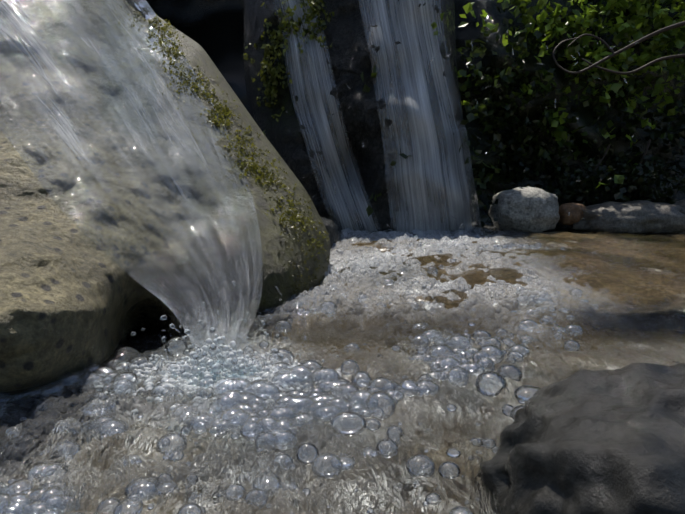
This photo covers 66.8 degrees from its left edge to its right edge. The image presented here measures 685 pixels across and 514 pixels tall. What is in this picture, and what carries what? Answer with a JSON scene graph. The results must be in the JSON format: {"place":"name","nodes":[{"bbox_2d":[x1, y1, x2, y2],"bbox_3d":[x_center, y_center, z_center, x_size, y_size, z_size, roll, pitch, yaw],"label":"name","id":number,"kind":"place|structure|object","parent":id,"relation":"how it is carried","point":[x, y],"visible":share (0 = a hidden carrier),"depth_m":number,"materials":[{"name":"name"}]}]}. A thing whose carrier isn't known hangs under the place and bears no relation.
{"place":"outdoors","nodes":[
{"label":"outdoors","id":0,"kind":"place"},
{"bbox_2d":[0,0,330,398],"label":"rock","id":1,"kind":"object","parent":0,"point":[73,297],"visible":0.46,"depth_m":1.94,"materials":[{"name":"grey stone"}]},
{"bbox_2d":[0,0,262,385],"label":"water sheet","id":2,"kind":"object","parent":1,"relation":"on","point":[115,146],"visible":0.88,"depth_m":2.52,"materials":[{"name":"white"}]},
{"bbox_2d":[119,6,328,303],"bbox_3d":[-0.808,-0.761,3.477,2.093,2.274,0.973,6,10,43],"label":"moss","id":3,"kind":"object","parent":1,"relation":"on","point":[216,106],"depth_m":3.24,"materials":[{"name":"green plant"}]},
{"bbox_2d":[0,221,684,513],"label":"stream water","id":4,"kind":"structure","parent":0,"point":[94,472],"depth_m":1.56,"materials":[{"name":"clear liquid"}]},
{"bbox_2d":[110,334,365,409],"bbox_3d":[-0.459,0.331,1.716,1.093,0.152,0.613,0,7,-1],"label":"splash foam","id":5,"kind":"object","parent":4,"relation":"on","point":[200,370],"depth_m":1.69,"materials":[{"name":"white liquid"}]},
{"bbox_2d":[0,229,598,513],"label":"foam bubbles","id":6,"kind":"object","parent":4,"relation":"on","point":[275,423],"depth_m":1.50},
{"bbox_2d":[131,30,636,373],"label":"spray droplets","id":7,"kind":"object","parent":4,"relation":"on","point":[213,345],"visible":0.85,"depth_m":1.68,"materials":[{"name":"white"}]},
{"bbox_2d":[146,0,684,222],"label":"rock wall","id":8,"kind":"structure","parent":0,"point":[214,29],"depth_m":6.26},
{"bbox_2d":[243,0,684,226],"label":"ivy","id":9,"kind":"object","parent":8,"relation":"on","point":[647,174],"visible":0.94,"depth_m":5.80,"materials":[{"name":"leaves"}]},
{"bbox_2d":[365,229,554,306],"bbox_3d":[0.491,0.140,3.534,15.000,0.449,11.000,0,7,-1],"label":"stream bed rock","id":10,"kind":"object","parent":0,"point":[417,299],"visible":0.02,"depth_m":3.73,"materials":[{"name":"grey stone"}]},
{"bbox_2d":[320,216,339,245],"bbox_3d":[-0.336,-0.159,4.276,0.640,0.428,0.648,0,7,-1],"label":"channel rock","id":11,"kind":"object","parent":10,"relation":"on","point":[332,230],"visible":0.17,"depth_m":4.10,"materials":[{"name":"grey stone"}]},
{"bbox_2d":[243,0,463,231],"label":"cascade rock","id":12,"kind":"object","parent":10,"relation":"on","point":[345,36],"visible":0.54,"depth_m":4.94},
{"bbox_2d":[272,0,381,232],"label":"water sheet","id":13,"kind":"object","parent":12,"relation":"on","point":[335,165],"visible":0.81,"depth_m":4.87,"materials":[{"name":"white"}]},
{"bbox_2d":[358,0,482,234],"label":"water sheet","id":14,"kind":"object","parent":12,"relation":"on","point":[430,184],"visible":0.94,"depth_m":4.73,"materials":[{"name":"white"}]},
{"bbox_2d":[338,231,684,308],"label":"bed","id":15,"kind":"object","parent":10,"relation":"on","point":[650,293],"visible":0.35,"depth_m":2.95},
{"bbox_2d":[489,186,559,232],"bbox_3d":[1.749,-0.444,5.008,0.666,0.470,0.591,0,7,-1],"label":"pale rock","id":16,"kind":"object","parent":15,"relation":"on","point":[531,209],"visible":0.85,"depth_m":4.77,"materials":[{"name":"grey stone"}]},
{"bbox_2d":[558,202,585,225],"bbox_3d":[2.229,-0.416,5.064,0.284,0.232,0.252,0,7,-1],"label":"brown rock","id":17,"kind":"object","parent":15,"relation":"on","point":[576,215],"visible":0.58,"depth_m":4.96,"materials":[{"name":"brown stone"}]},
{"bbox_2d":[571,200,684,232],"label":"grey rock","id":18,"kind":"object","parent":15,"relation":"on","point":[640,216],"visible":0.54,"depth_m":4.76,"materials":[{"name":"grey stone"}]},
{"bbox_2d":[478,363,684,513],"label":"foreground rock","id":19,"kind":"object","parent":10,"relation":"on","point":[582,441],"visible":0.96,"depth_m":0.94,"materials":[{"name":"grey stone"}]},
{"bbox_2d":[628,294,684,316],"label":"rock","id":20,"kind":"object","parent":10,"relation":"on","point":[678,306],"visible":0.1,"depth_m":2.38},
{"bbox_2d":[674,199,684,230],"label":"grey rock","id":21,"kind":"object","parent":10,"relation":"on","point":[681,203],"visible":0.21,"depth_m":4.99,"materials":[{"name":"grey stone"}]},
{"bbox_3d":[2.908,-0.698,5.505,1.195,0.474,0.754,0,7,-1],"label":"mossy rock","id":22,"kind":"object","parent":10,"relation":"on","visible":0},
{"bbox_2d":[552,21,684,174],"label":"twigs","id":23,"kind":"object","parent":22,"relation":"on","point":[662,30],"visible":0.9,"depth_m":4.82,"materials":[{"name":"grey plant"}]}
]}

